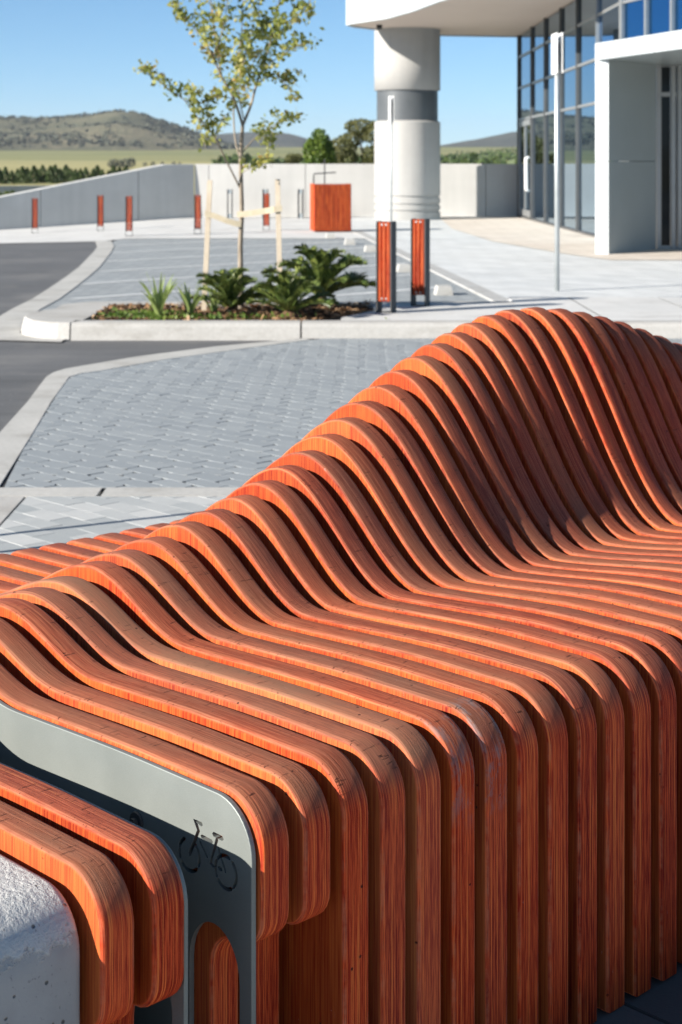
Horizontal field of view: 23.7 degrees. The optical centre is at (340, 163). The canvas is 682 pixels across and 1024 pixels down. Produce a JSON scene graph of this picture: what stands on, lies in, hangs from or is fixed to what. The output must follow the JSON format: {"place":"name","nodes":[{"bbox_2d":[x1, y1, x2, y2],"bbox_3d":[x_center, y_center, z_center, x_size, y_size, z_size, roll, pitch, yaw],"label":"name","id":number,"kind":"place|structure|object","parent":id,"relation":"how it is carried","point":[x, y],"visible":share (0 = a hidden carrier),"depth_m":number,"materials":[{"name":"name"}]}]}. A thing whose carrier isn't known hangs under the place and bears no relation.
{"place":"outdoors","nodes":[
{"label":"outdoors","id":0,"kind":"place"},
{"bbox_2d":[0,496,24,525],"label":"plaza slab","id":1,"kind":"structure","parent":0,"point":[9,505],"depth_m":5.74,"materials":[{"name":"concrete"}]},
{"bbox_2d":[0,496,226,553],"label":"paved plaza","id":2,"kind":"structure","parent":0,"point":[37,522],"depth_m":5.55,"materials":[{"name":"stone"}]},
{"bbox_2d":[0,112,233,150],"bbox_3d":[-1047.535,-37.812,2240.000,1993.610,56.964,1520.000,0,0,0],"label":"hill","id":3,"kind":"structure","parent":0,"point":[148,140],"depth_m":1683.84,"materials":[{"name":"green plant"}]},
{"bbox_2d":[0,109,253,148],"bbox_3d":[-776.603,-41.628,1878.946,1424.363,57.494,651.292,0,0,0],"label":"hillside scrub","id":4,"kind":"object","parent":3,"relation":"on","point":[45,137],"visible":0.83,"depth_m":1691.49,"materials":[{"name":"green plant"}]},
{"bbox_2d":[0,217,363,242],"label":"footpath","id":5,"kind":"structure","parent":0,"point":[291,227],"depth_m":29.88,"materials":[{"name":"concrete"}]},
{"bbox_2d":[32,198,36,228],"bbox_3d":[-5.889,0.993,31.316,0.121,0.672,0.100,0,0,-10],"label":"bollard","id":6,"kind":"object","parent":5,"relation":"on","point":[34,213],"visible":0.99,"depth_m":31.27,"materials":[{"name":"wood"}]},
{"bbox_2d":[97,195,103,230],"bbox_3d":[-4.524,0.925,30.608,0.121,0.672,0.100,0,0,-10],"label":"bollard","id":7,"kind":"object","parent":5,"relation":"on","point":[101,210],"visible":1,"depth_m":30.57,"materials":[{"name":"wood"}]},
{"bbox_2d":[125,196,132,235],"bbox_3d":[-3.552,0.874,27.285,0.121,0.672,0.100,0,0,-8],"label":"bollard","id":8,"kind":"object","parent":5,"relation":"on","point":[128,213],"visible":1,"depth_m":27.24,"materials":[{"name":"wood"}]},
{"bbox_2d":[194,195,200,233],"bbox_3d":[-2.463,0.869,27.970,0.121,0.672,0.100,0,0,-6],"label":"bollard","id":9,"kind":"object","parent":5,"relation":"on","point":[197,211],"visible":1,"depth_m":27.93,"materials":[{"name":"wood"}]},
{"bbox_2d":[227,189,232,218],"bbox_3d":[-2.457,0.887,36.000,0.122,0.650,0.240,0,0,-4],"label":"bike hoop","id":10,"kind":"object","parent":5,"relation":"on","point":[229,191],"visible":0.89,"depth_m":35.88,"materials":[{"name":"metal"}]},
{"bbox_2d":[262,189,267,217],"bbox_3d":[-1.680,0.887,36.100,0.122,0.650,0.240,0,0,-4],"label":"bike hoop","id":11,"kind":"object","parent":5,"relation":"on","point":[264,190],"visible":0.42,"depth_m":36.06,"materials":[{"name":"metal"}]},
{"bbox_2d":[263,193,269,230],"bbox_3d":[-1.353,0.869,29.476,0.122,0.672,0.100,0,0,-4],"label":"bollard","id":12,"kind":"object","parent":5,"relation":"on","point":[266,204],"visible":0.88,"depth_m":29.44,"materials":[{"name":"wood"}]},
{"bbox_2d":[298,189,303,217],"bbox_3d":[-0.899,0.887,36.200,0.122,0.650,0.240,0,0,-4],"label":"bike hoop","id":13,"kind":"object","parent":5,"relation":"on","point":[300,191],"visible":0.94,"depth_m":36.08,"materials":[{"name":"metal"}]},
{"bbox_2d":[310,172,350,231],"bbox_3d":[-0.185,0.666,28.965,0.670,1.051,0.550,0,0,-8],"label":"slatted bin","id":14,"kind":"object","parent":5,"relation":"on","point":[330,207],"visible":1,"depth_m":28.70,"materials":[{"name":"wood"}]},
{"bbox_2d":[0,228,364,495],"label":"road","id":15,"kind":"structure","parent":0,"point":[29,271],"depth_m":10.96,"materials":[{"name":"grey asphalt"}]},
{"bbox_2d":[0,320,63,341],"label":"gutter apron","id":16,"kind":"object","parent":15,"relation":"on","point":[19,336],"visible":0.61,"depth_m":11.25,"materials":[{"name":"concrete"}]},
{"bbox_2d":[0,241,113,332],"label":"edge strip","id":17,"kind":"object","parent":15,"relation":"on","point":[12,319],"visible":0.86,"depth_m":15.38,"materials":[{"name":"concrete"}]},
{"bbox_2d":[0,487,238,497],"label":"edge band","id":18,"kind":"object","parent":15,"relation":"on","point":[115,491],"visible":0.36,"depth_m":5.96,"materials":[{"name":"concrete"}]},
{"bbox_2d":[0,339,310,484],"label":"edge strip","id":19,"kind":"object","parent":15,"relation":"on","point":[17,430],"visible":0.66,"depth_m":8.53,"materials":[{"name":"concrete"}]},
{"bbox_2d":[5,338,681,491],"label":"paved crossing","id":20,"kind":"object","parent":15,"relation":"on","point":[259,404],"visible":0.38,"depth_m":7.83,"materials":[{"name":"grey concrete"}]},
{"bbox_2d":[21,301,681,340],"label":"kerb","id":21,"kind":"structure","parent":15,"relation":"on","point":[71,322],"depth_m":11.22,"materials":[{"name":"concrete"}]},
{"bbox_2d":[90,299,375,323],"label":"bark mulch","id":22,"kind":"object","parent":21,"relation":"in","point":[254,309],"visible":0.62,"depth_m":12.09,"materials":[{"name":"brown wood"}]},
{"bbox_2d":[140,272,176,319],"bbox_3d":[-1.287,0.941,11.599,0.287,0.350,0.386,0,0,0],"label":"flax plant","id":23,"kind":"object","parent":22,"relation":"on","point":[157,299],"visible":0.88,"depth_m":11.57,"materials":[{"name":"green plant"}]},
{"bbox_2d":[171,281,205,318],"bbox_3d":[-1.106,0.978,11.698,0.309,0.276,0.288,0,0,0],"label":"flax plant","id":24,"kind":"object","parent":22,"relation":"on","point":[185,296],"visible":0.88,"depth_m":11.68,"materials":[{"name":"green plant"}]},
{"bbox_2d":[201,180,212,309],"bbox_3d":[-1.017,0.632,12.340,0.085,1.016,0.038,0,0,0],"label":"timber stake","id":25,"kind":"object","parent":22,"relation":"on","point":[207,233],"visible":0.69,"depth_m":12.32,"materials":[{"name":"beige wood"}]},
{"bbox_2d":[205,211,240,226],"bbox_3d":[-0.892,0.414,12.312,0.275,0.130,0.014,0,0,-2],"label":"webbing tie","id":26,"kind":"object","parent":25,"relation":"attached to","point":[222,219],"visible":1,"depth_m":12.31,"materials":[{"name":"beige fabric"}]},
{"bbox_2d":[201,292,222,314],"bbox_3d":[-0.947,1.018,11.920,0.224,0.195,0.141,0,0,29],"label":"flax plant","id":27,"kind":"object","parent":22,"relation":"on","point":[213,307],"visible":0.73,"depth_m":11.88,"materials":[{"name":"green plant"}]},
{"bbox_2d":[133,0,324,308],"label":"young tree","id":28,"kind":"object","parent":22,"relation":"on","point":[275,32],"visible":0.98,"depth_m":12.28,"materials":[{"name":"green plant"}]},
{"bbox_2d":[191,266,269,316],"bbox_3d":[-0.828,0.944,12.022,0.674,0.382,0.634,0,0,-32],"label":"cycad","id":29,"kind":"object","parent":22,"relation":"on","point":[231,286],"visible":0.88,"depth_m":11.94,"materials":[{"name":"green plant"}]},
{"bbox_2d":[96,305,386,319],"bbox_3d":[-0.710,1.085,11.819,2.074,0.070,0.774,0,0,0],"label":"ground cover","id":30,"kind":"object","parent":22,"relation":"on","point":[149,313],"visible":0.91,"depth_m":11.61,"materials":[{"name":"green plant"}]},
{"bbox_2d":[275,179,282,311],"bbox_3d":[-0.468,0.628,12.300,0.061,1.024,0.038,0,0,0],"label":"timber stake","id":31,"kind":"object","parent":22,"relation":"on","point":[278,222],"visible":0.69,"depth_m":12.28,"materials":[{"name":"beige wood"}]},
{"bbox_2d":[237,205,281,216],"bbox_3d":[-0.616,0.360,12.293,0.348,0.093,0.018,0,0,9],"label":"webbing tie","id":32,"kind":"object","parent":31,"relation":"attached to","point":[259,211],"visible":1,"depth_m":12.29,"materials":[{"name":"beige fabric"}]},
{"bbox_2d":[246,265,339,319],"bbox_3d":[-0.348,0.931,11.692,0.678,0.408,0.669,0,0,0],"label":"cycad","id":33,"kind":"object","parent":22,"relation":"on","point":[286,295],"visible":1,"depth_m":11.66,"materials":[{"name":"green plant"}]},
{"bbox_2d":[259,243,375,311],"bbox_3d":[-0.124,0.865,12.415,0.845,0.539,0.845,0,0,-32],"label":"cycad","id":34,"kind":"object","parent":22,"relation":"on","point":[321,260],"visible":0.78,"depth_m":12.27,"materials":[{"name":"green plant"}]},
{"bbox_2d":[341,297,597,319],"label":"footpath slab","id":35,"kind":"structure","parent":15,"relation":"on","point":[448,311],"depth_m":12.25,"materials":[{"name":"concrete"}]},
{"bbox_2d":[376,221,395,312],"bbox_3d":[0.333,0.759,12.000,0.121,0.672,0.100,0,0,24],"label":"bollard","id":36,"kind":"object","parent":35,"relation":"on","point":[385,261],"visible":1,"depth_m":11.97,"materials":[{"name":"wood"}]},
{"bbox_2d":[411,218,429,305],"bbox_3d":[0.612,0.759,12.570,0.121,0.672,0.100,0,0,24],"label":"bollard","id":37,"kind":"object","parent":35,"relation":"on","point":[420,256],"visible":1,"depth_m":12.54,"materials":[{"name":"wood"}]},
{"bbox_2d":[569,297,681,319],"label":"footpath slab","id":38,"kind":"structure","parent":15,"relation":"on","point":[633,308],"depth_m":12.42,"materials":[{"name":"concrete"}]},
{"bbox_2d":[659,297,681,306],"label":"footpath slab","id":39,"kind":"structure","parent":15,"relation":"on","point":[676,300],"depth_m":13.15,"materials":[{"name":"concrete"}]},
{"bbox_2d":[568,297,680,315],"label":"slab joint","id":40,"kind":"object","parent":39,"relation":"on","point":[599,315],"visible":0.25,"depth_m":12.61,"materials":[{"name":"grey concrete"}]},
{"bbox_2d":[0,339,398,489],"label":"paving bed","id":41,"kind":"object","parent":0,"point":[4,482],"visible":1,"depth_m":6.78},
{"bbox_2d":[0,147,516,194],"bbox_3d":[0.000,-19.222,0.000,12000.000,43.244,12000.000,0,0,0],"label":"terrain","id":42,"kind":"structure","parent":0,"point":[38,159],"depth_m":1179.13,"materials":[{"name":"green plant"}]},
{"bbox_2d":[0,169,4,183],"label":"young pine","id":43,"kind":"object","parent":42,"relation":"on","point":[2,180],"visible":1,"depth_m":153.54,"materials":[{"name":"green plant"}]},
{"bbox_2d":[2,166,11,182],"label":"young pine","id":44,"kind":"object","parent":42,"relation":"on","point":[5,171],"visible":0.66,"depth_m":160.95,"materials":[{"name":"green plant"}]},
{"bbox_2d":[0,190,15,195],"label":"garden plant","id":45,"kind":"object","parent":42,"relation":"on","point":[8,192],"visible":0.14,"depth_m":44.02,"materials":[{"name":"green plant"}]},
{"bbox_2d":[6,170,16,183],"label":"young pine","id":46,"kind":"object","parent":42,"relation":"on","point":[13,178],"visible":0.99,"depth_m":153.73,"materials":[{"name":"green plant"}]},
{"bbox_2d":[11,169,21,182],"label":"young pine","id":47,"kind":"object","parent":42,"relation":"on","point":[16,172],"visible":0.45,"depth_m":158.80,"materials":[{"name":"green plant"}]},
{"bbox_2d":[15,166,29,183],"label":"young pine","id":48,"kind":"object","parent":42,"relation":"on","point":[22,175],"visible":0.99,"depth_m":157.02,"materials":[{"name":"green plant"}]},
{"bbox_2d":[0,185,52,193],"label":"wall","id":49,"kind":"structure","parent":42,"relation":"on","point":[16,189],"depth_m":46.00,"materials":[{"name":"grey concrete"}]},
{"bbox_2d":[26,165,42,183],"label":"young pine","id":50,"kind":"object","parent":42,"relation":"on","point":[34,172],"visible":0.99,"depth_m":156.88,"materials":[{"name":"green plant"}]},
{"bbox_2d":[38,165,45,182],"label":"young pine","id":51,"kind":"object","parent":42,"relation":"on","point":[42,170],"visible":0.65,"depth_m":162.17,"materials":[{"name":"green plant"}]},
{"bbox_2d":[42,165,57,183],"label":"young pine","id":52,"kind":"object","parent":42,"relation":"on","point":[50,170],"visible":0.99,"depth_m":157.20,"materials":[{"name":"green plant"}]},
{"bbox_2d":[46,164,63,182],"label":"young pine","id":53,"kind":"object","parent":42,"relation":"on","point":[57,171],"visible":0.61,"depth_m":159.25,"materials":[{"name":"green plant"}]},
{"bbox_2d":[56,168,65,182],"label":"young pine","id":54,"kind":"object","parent":42,"relation":"on","point":[62,174],"visible":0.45,"depth_m":162.19,"materials":[{"name":"green plant"}]},
{"bbox_2d":[62,164,71,177],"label":"young pine","id":55,"kind":"object","parent":42,"relation":"on","point":[65,167],"visible":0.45,"depth_m":166.73,"materials":[{"name":"green plant"}]},
{"bbox_2d":[65,169,72,182],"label":"young pine","id":56,"kind":"object","parent":42,"relation":"on","point":[68,177],"visible":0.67,"depth_m":162.18,"materials":[{"name":"green plant"}]},
{"bbox_2d":[69,169,80,181],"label":"young pine","id":57,"kind":"object","parent":42,"relation":"on","point":[75,175],"visible":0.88,"depth_m":154.46,"materials":[{"name":"green plant"}]},
{"bbox_2d":[77,168,85,179],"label":"young pine","id":58,"kind":"object","parent":42,"relation":"on","point":[81,174],"visible":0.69,"depth_m":156.32,"materials":[{"name":"green plant"}]},
{"bbox_2d":[83,167,91,178],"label":"young pine","id":59,"kind":"object","parent":42,"relation":"on","point":[87,173],"visible":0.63,"depth_m":159.18,"materials":[{"name":"green plant"}]},
{"bbox_2d":[89,168,97,177],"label":"young pine","id":60,"kind":"object","parent":42,"relation":"on","point":[93,173],"visible":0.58,"depth_m":164.94,"materials":[{"name":"green plant"}]},
{"bbox_2d":[0,164,193,229],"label":"ramp wall","id":61,"kind":"structure","parent":42,"relation":"on","point":[161,191],"depth_m":35.57,"materials":[{"name":"grey concrete"}]},
{"bbox_2d":[94,165,100,175],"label":"young pine","id":62,"kind":"object","parent":42,"relation":"on","point":[97,168],"visible":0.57,"depth_m":165.26,"materials":[{"name":"green plant"}]},
{"bbox_2d":[110,165,117,173],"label":"young pine","id":63,"kind":"object","parent":42,"relation":"on","point":[113,170],"visible":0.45,"depth_m":160.79,"materials":[{"name":"green plant"}]},
{"bbox_2d":[111,159,119,167],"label":"windbreak tree","id":64,"kind":"object","parent":42,"relation":"on","point":[115,165],"visible":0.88,"depth_m":559.85,"materials":[{"name":"green plant"}]},
{"bbox_2d":[121,158,130,166],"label":"windbreak tree","id":65,"kind":"object","parent":42,"relation":"on","point":[122,162],"visible":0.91,"depth_m":559.58,"materials":[{"name":"green plant"}]},
{"bbox_2d":[126,157,135,167],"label":"windbreak tree","id":66,"kind":"object","parent":42,"relation":"on","point":[132,161],"visible":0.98,"depth_m":557.54,"materials":[{"name":"green plant"}]},
{"bbox_2d":[195,164,375,216],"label":"retaining wall","id":67,"kind":"structure","parent":42,"relation":"on","point":[294,178],"depth_m":36.80,"materials":[{"name":"concrete"}]},
{"bbox_2d":[284,153,302,163],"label":"tree","id":68,"kind":"object","parent":42,"relation":"on","point":[292,158],"visible":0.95,"depth_m":69.89,"materials":[{"name":"green plant"}]},
{"bbox_2d":[302,128,335,163],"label":"leafy shrub","id":69,"kind":"object","parent":42,"relation":"on","point":[317,144],"visible":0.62,"depth_m":44.82,"materials":[{"name":"green plant"}]},
{"bbox_2d":[329,118,375,163],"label":"gum tree","id":70,"kind":"object","parent":42,"relation":"on","point":[358,136],"visible":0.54,"depth_m":61.75,"materials":[{"name":"green plant"}]},
{"bbox_2d":[439,164,516,216],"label":"retaining wall","id":71,"kind":"structure","parent":42,"relation":"on","point":[478,190],"depth_m":37.08,"materials":[{"name":"concrete"}]},
{"bbox_2d":[0,0,516,146],"label":"sky","id":72,"kind":"structure","parent":0,"point":[58,57],"materials":[{"name":"blue"}]},
{"bbox_2d":[39,239,488,310],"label":"parking bay paving","id":73,"kind":"structure","parent":0,"point":[187,252],"depth_m":19.04,"materials":[{"name":"grey concrete"}]},
{"bbox_2d":[118,239,252,245],"bbox_3d":[-2.353,1.208,25.047,0.071,0.001,2.694,0,0,45],"label":"bay line","id":74,"kind":"object","parent":73,"relation":"on","point":[182,242],"visible":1,"depth_m":25.02,"materials":[{"name":"paint"}]},
{"bbox_2d":[113,241,343,252],"bbox_3d":[-1.403,1.208,23.898,0.071,0.001,4.815,0,0,45],"label":"bay line","id":75,"kind":"object","parent":73,"relation":"on","point":[220,247],"visible":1,"depth_m":23.52,"materials":[{"name":"paint"}]},
{"bbox_2d":[118,248,353,260],"bbox_3d":[-1.202,1.208,21.898,0.071,0.001,4.815,0,0,45],"label":"bay line","id":76,"kind":"object","parent":73,"relation":"on","point":[217,255],"visible":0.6,"depth_m":21.47,"materials":[{"name":"paint"}]},
{"bbox_2d":[102,255,375,271],"bbox_3d":[-1.052,1.208,19.948,0.071,0.001,4.674,0,0,45],"label":"bay line","id":77,"kind":"object","parent":73,"relation":"on","point":[216,264],"visible":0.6,"depth_m":19.36,"materials":[{"name":"paint"}]},
{"bbox_2d":[71,274,410,298],"bbox_3d":[-0.752,1.208,16.247,0.071,0.001,4.674,0,0,45],"label":"bay line","id":78,"kind":"object","parent":73,"relation":"on","point":[182,290],"visible":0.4,"depth_m":15.06,"materials":[{"name":"paint"}]},
{"bbox_2d":[83,263,405,283],"bbox_3d":[-0.902,1.208,18.098,0.071,0.001,4.815,0,0,45],"label":"bay line","id":79,"kind":"object","parent":73,"relation":"on","point":[195,276],"visible":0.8,"depth_m":17.16,"materials":[{"name":"paint"}]},
{"bbox_2d":[325,233,335,238],"bbox_3d":[-0.174,1.169,26.488,0.160,0.085,0.180,0,0,-5],"label":"wheel stop","id":80,"kind":"object","parent":73,"relation":"on","point":[330,236],"visible":1,"depth_m":26.40,"materials":[{"name":"concrete"}]},
{"bbox_2d":[344,238,354,244],"bbox_3d":[0.130,1.169,24.483,0.160,0.085,0.180,0,0,-5],"label":"wheel stop","id":81,"kind":"object","parent":73,"relation":"on","point":[349,241],"visible":1,"depth_m":24.39,"materials":[{"name":"concrete"}]},
{"bbox_2d":[298,287,434,298],"bbox_3d":[-0.453,1.208,14.547,0.071,0.001,4.108,0,0,45],"label":"bay line","id":82,"kind":"object","parent":73,"relation":"on","point":[371,292],"depth_m":15.18,"materials":[{"name":"paint"}]},
{"bbox_2d":[364,245,375,251],"bbox_3d":[0.402,1.169,22.498,0.160,0.085,0.180,0,0,-5],"label":"wheel stop","id":83,"kind":"object","parent":73,"relation":"on","point":[369,248],"visible":0.93,"depth_m":22.41,"materials":[{"name":"concrete"}]},
{"bbox_2d":[396,264,410,271],"bbox_3d":[0.703,1.169,18.270,0.160,0.085,0.180,0,0,-5],"label":"wheel stop","id":84,"kind":"object","parent":73,"relation":"on","point":[403,268],"visible":0.86,"depth_m":18.18,"materials":[{"name":"concrete"}]},
{"bbox_2d":[352,231,506,300],"bbox_3d":[0.864,1.212,21.350,0.168,0.036,15.357,0,0,-4],"label":"path edging","id":85,"kind":"object","parent":73,"relation":"on","point":[485,293],"visible":0.52,"depth_m":16.82,"materials":[{"name":"concrete"}]},
{"bbox_2d":[433,285,452,294],"bbox_3d":[0.948,1.169,15.087,0.160,0.085,0.180,0,0,-5],"label":"wheel stop","id":86,"kind":"object","parent":73,"relation":"on","point":[442,289],"visible":1,"depth_m":15.00,"materials":[{"name":"concrete"}]},
{"bbox_2d":[208,132,516,146],"bbox_3d":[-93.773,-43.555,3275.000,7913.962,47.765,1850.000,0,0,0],"label":"hill","id":87,"kind":"structure","parent":0,"point":[509,139],"depth_m":2749.08,"materials":[{"name":"green plant"}]},
{"bbox_2d":[351,216,681,297],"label":"footpath","id":88,"kind":"structure","parent":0,"point":[505,270],"depth_m":18.65,"materials":[{"name":"grey concrete"}]},
{"bbox_2d":[389,96,393,221],"bbox_3d":[0.784,0.077,25.440,0.060,2.270,0.300,0,0,-4],"label":"sign post","id":89,"kind":"object","parent":88,"relation":"on","point":[391,111],"visible":0.86,"depth_m":25.42,"materials":[{"name":"metal"}]},
{"bbox_2d":[346,0,681,253],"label":"office building","id":90,"kind":"structure","parent":88,"relation":"on","point":[621,133],"depth_m":29.27,"materials":[{"name":"concrete"}]},
{"bbox_2d":[518,119,529,216],"bbox_3d":[4.010,0.095,35.600,0.141,2.110,2.240,0,0,0],"label":"glass door","id":91,"kind":"structure","parent":90,"relation":"in","point":[523,126],"depth_m":35.58,"materials":[{"name":"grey glass"}]},
{"bbox_2d":[551,32,562,290],"bbox_3d":[2.037,-0.015,15.349,0.060,2.425,0.300,0,0,-3],"label":"sign post","id":92,"kind":"object","parent":88,"relation":"on","point":[557,54],"visible":1,"depth_m":15.33,"materials":[{"name":"metal"}]},
{"bbox_2d":[440,217,681,259],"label":"apron","id":93,"kind":"object","parent":88,"relation":"on","point":[519,231],"visible":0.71,"depth_m":26.38,"materials":[{"name":"beige concrete"}]},
{"bbox_2d":[593,962,681,1023],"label":"basalt paving","id":94,"kind":"structure","parent":0,"point":[659,1002],"depth_m":2.32,"materials":[{"name":"grey stone"}]},
{"bbox_3d":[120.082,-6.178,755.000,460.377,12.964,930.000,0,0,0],"label":"slope","id":95,"kind":"structure","parent":0,"visible":0},
{"bbox_2d":[211,146,516,163],"bbox_3d":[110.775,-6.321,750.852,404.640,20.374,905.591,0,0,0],"label":"plantation","id":96,"kind":"object","parent":95,"relation":"on","point":[486,157],"visible":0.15,"depth_m":353.77,"materials":[{"name":"green plant"}]},
{"label":"paving bed","id":97,"kind":"structure","parent":0,"visible":0},
{"bbox_2d":[0,307,681,1023],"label":"timber bench","id":98,"kind":"object","parent":97,"relation":"on","point":[362,707],"visible":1,"depth_m":2.28,"materials":[{"name":"wood"}]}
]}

